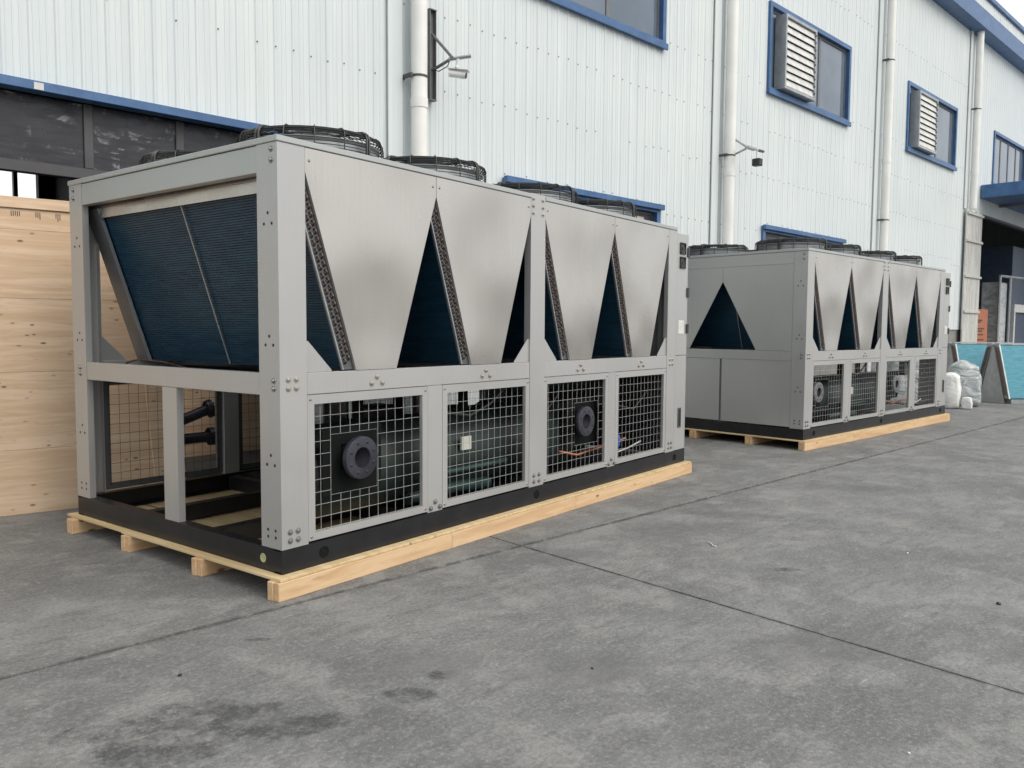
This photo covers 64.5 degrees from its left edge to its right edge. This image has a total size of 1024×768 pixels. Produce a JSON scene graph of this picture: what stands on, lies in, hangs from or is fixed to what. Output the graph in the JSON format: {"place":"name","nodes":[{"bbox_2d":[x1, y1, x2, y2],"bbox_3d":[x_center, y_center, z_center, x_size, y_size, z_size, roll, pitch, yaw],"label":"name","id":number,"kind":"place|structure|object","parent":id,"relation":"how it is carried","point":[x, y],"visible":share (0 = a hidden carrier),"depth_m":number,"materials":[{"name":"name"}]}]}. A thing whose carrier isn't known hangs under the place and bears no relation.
{"place":"outdoors","nodes":[
{"label":"outdoors","id":0,"kind":"place"},
{"bbox_2d":[0,401,1023,767],"bbox_3d":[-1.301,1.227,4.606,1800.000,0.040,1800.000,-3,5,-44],"label":"ground","id":1,"kind":"structure","parent":0,"point":[806,611],"depth_m":4.04,"materials":[{"name":"concrete"}]},
{"bbox_2d":[0,195,154,516],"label":"plywood crate","id":2,"kind":"object","parent":1,"relation":"on","point":[38,457],"visible":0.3,"depth_m":6.62,"materials":[{"name":"beige wood"}]},
{"bbox_2d":[145,385,185,482],"bbox_3d":[-3.053,0.388,7.154,0.260,1.250,0.020,-8,8,-36],"label":"plywood sheet","id":3,"kind":"object","parent":1,"relation":"on","point":[154,426],"depth_m":7.10,"materials":[{"name":"beige wood"}]},
{"bbox_2d":[67,461,691,602],"bbox_3d":[-0.713,0.962,7.385,2.588,0.124,5.328,3,5,37],"label":"wooden pallet","id":4,"kind":"object","parent":1,"relation":"on","point":[282,588],"visible":0.33,"depth_m":5.62,"materials":[{"name":"brown wood"}]},
{"bbox_2d":[67,123,689,574],"bbox_3d":[-0.684,-0.422,7.304,2.462,2.648,5.220,3,5,37],"label":"air cooled chiller","id":5,"kind":"object","parent":4,"relation":"on","point":[295,275],"visible":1,"depth_m":5.69,"materials":[{"name":"grey metal"}]},
{"bbox_2d":[184,399,214,444],"bbox_3d":[-2.996,0.546,7.496,0.552,0.910,0.178,-3,5,-42],"label":"pipe spool","id":6,"kind":"object","parent":5,"relation":"attached to","point":[207,409],"visible":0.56,"depth_m":7.54,"materials":[{"name":"metal"}]},
{"bbox_2d":[0,0,1023,471],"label":"factory hall","id":7,"kind":"structure","parent":1,"relation":"on","point":[896,126],"depth_m":12.65,"materials":[{"name":"metal"}]},
{"bbox_2d":[183,388,259,457],"bbox_3d":[-3.527,0.086,9.840,2.000,1.500,0.220,-3,-2,-44],"label":"plywood board","id":8,"kind":"object","parent":7,"relation":"on","point":[192,402],"depth_m":9.61,"materials":[{"name":"brown wood"}]},
{"bbox_2d":[427,8,470,101],"bbox_3d":[-0.775,-4.018,9.780,0.650,1.092,0.215,3,5,33],"label":"cctv camera","id":9,"kind":"object","parent":7,"relation":"attached to","point":[432,67],"visible":1,"depth_m":9.93,"materials":[{"name":"grey metal"}]},
{"bbox_2d":[502,175,664,222],"bbox_3d":[1.155,-2.022,12.277,3.620,1.725,0.210,-3,5,-44],"label":"window","id":10,"kind":"structure","parent":7,"relation":"in","point":[649,211],"depth_m":12.69,"materials":[{"name":"metal"}]},
{"bbox_2d":[545,0,668,49],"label":"window","id":11,"kind":"structure","parent":7,"relation":"in","point":[643,20],"depth_m":12.74,"materials":[{"name":"blue metal"}]},
{"bbox_2d":[735,139,764,166],"bbox_3d":[4.185,-4.278,14.638,0.600,0.730,0.600,-3,5,-44],"label":"cctv camera","id":12,"kind":"object","parent":7,"relation":"attached to","point":[757,162],"visible":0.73,"depth_m":14.50,"materials":[{"name":"metal"}]},
{"bbox_2d":[761,224,846,243],"bbox_3d":[6.146,-2.316,17.133,3.640,1.725,0.210,-3,5,-44],"label":"window","id":13,"kind":"structure","parent":7,"relation":"in","point":[768,232],"depth_m":16.49,"materials":[{"name":"metal"}]},
{"bbox_2d":[766,0,851,126],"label":"window","id":14,"kind":"structure","parent":7,"relation":"in","point":[834,56],"depth_m":17.47,"materials":[{"name":"blue metal"}]},
{"bbox_2d":[905,80,957,170],"bbox_3d":[11.300,-6.863,21.858,3.730,1.750,0.175,-3,5,-44],"label":"window","id":15,"kind":"structure","parent":7,"relation":"in","point":[945,156],"depth_m":22.53,"materials":[{"name":"blue metal"}]},
{"bbox_2d":[978,246,1023,342],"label":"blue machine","id":16,"kind":"object","parent":7,"relation":"in","point":[995,262],"visible":0.42,"depth_m":31.26,"materials":[{"name":"metal"}]},
{"bbox_2d":[981,275,1023,341],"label":"wrapped rack","id":17,"kind":"object","parent":7,"relation":"on","point":[993,298],"visible":0.66,"depth_m":28.86,"materials":[{"name":"plastic"}]},
{"bbox_2d":[991,130,1023,183],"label":"window","id":18,"kind":"structure","parent":7,"relation":"in","point":[1008,155],"depth_m":26.72,"materials":[{"name":"blue glass"}]},
{"bbox_2d":[685,413,949,450],"bbox_3d":[4.734,0.614,13.084,5.324,0.124,2.588,-3,5,-44],"label":"wooden pallet","id":19,"kind":"object","parent":1,"relation":"on","point":[823,441],"visible":0.33,"depth_m":11.49,"materials":[{"name":"brown wood"}]},
{"bbox_2d":[685,237,951,439],"bbox_3d":[4.763,-0.770,12.998,5.220,2.648,2.462,-3,5,-44],"label":"air cooled chiller","id":20,"kind":"object","parent":19,"relation":"on","point":[798,309],"visible":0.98,"depth_m":11.31,"materials":[{"name":"grey metal"}]},
{"bbox_2d":[685,357,719,419],"bbox_3d":[2.532,0.050,11.642,0.026,0.858,1.003,-3,5,-44],"label":"end door","id":21,"kind":"structure","parent":20,"relation":"in","point":[702,374],"depth_m":11.46,"materials":[{"name":"grey metal"}]},
{"bbox_2d":[720,359,790,426],"bbox_3d":[3.258,0.105,10.890,0.026,0.858,1.021,-3,5,-44],"label":"end door","id":22,"kind":"structure","parent":20,"relation":"in","point":[752,391],"depth_m":10.86,"materials":[{"name":"grey metal"}]},
{"bbox_2d":[887,356,918,403],"bbox_3d":[8.012,-0.148,16.578,0.894,1.218,1.094,1,4,14],"label":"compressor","id":23,"kind":"object","parent":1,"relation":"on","point":[902,391],"visible":0.09,"depth_m":16.14,"materials":[{"name":"plastic"}]},
{"bbox_2d":[945,372,961,408],"bbox_3d":[8.792,0.127,16.300,0.412,0.716,0.446,3,5,32],"label":"white sack","id":24,"kind":"object","parent":1,"relation":"on","point":[953,395],"visible":0.62,"depth_m":16.11,"materials":[{"name":"white plastic"}]},
{"bbox_2d":[948,360,982,405],"bbox_3d":[9.406,-0.028,16.892,0.671,0.954,0.717,2,4,20],"label":"wrapped bundle","id":25,"kind":"object","parent":1,"relation":"on","point":[968,372],"visible":0.59,"depth_m":16.59,"materials":[{"name":"plastic"}]},
{"bbox_2d":[960,397,972,408],"bbox_3d":[9.020,0.375,16.115,0.218,0.248,0.216,3,5,32],"label":"crumpled bag","id":26,"kind":"object","parent":1,"relation":"on","point":[966,402],"visible":1,"depth_m":16.03,"materials":[{"name":"white plastic"}]},
{"bbox_2d":[960,208,983,343],"bbox_3d":[13.858,-2.614,24.496,1.450,5.150,0.096,-3,5,-44],"label":"metal door leaf","id":27,"kind":"object","parent":1,"relation":"on","point":[973,243],"visible":0.75,"depth_m":24.39,"materials":[{"name":"grey metal"}]},
{"bbox_2d":[944,342,1012,372],"bbox_3d":[11.012,-0.341,19.187,1.552,1.290,1.130,0,4,-6],"label":"coil section","id":28,"kind":"object","parent":1,"relation":"on","point":[974,353],"visible":0.11,"depth_m":18.91,"materials":[{"name":"teal metal"}]},
{"bbox_2d":[980,343,1023,403],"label":"coil section","id":29,"kind":"object","parent":1,"relation":"on","point":[1002,370],"visible":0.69,"depth_m":17.59,"materials":[{"name":"teal metal"}]},
{"bbox_2d":[0,0,1023,197],"label":"sky","id":30,"kind":"structure","parent":0,"point":[26,182],"materials":[{"name":"white"}]},
{"bbox_2d":[977,309,987,341],"bbox_3d":[15.465,-1.397,27.654,1.250,2.280,0.903,-3,5,-44],"label":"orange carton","id":31,"kind":"object","parent":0,"point":[982,326],"visible":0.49,"depth_m":27.36,"materials":[{"name":"orange cardboard"}]}
]}

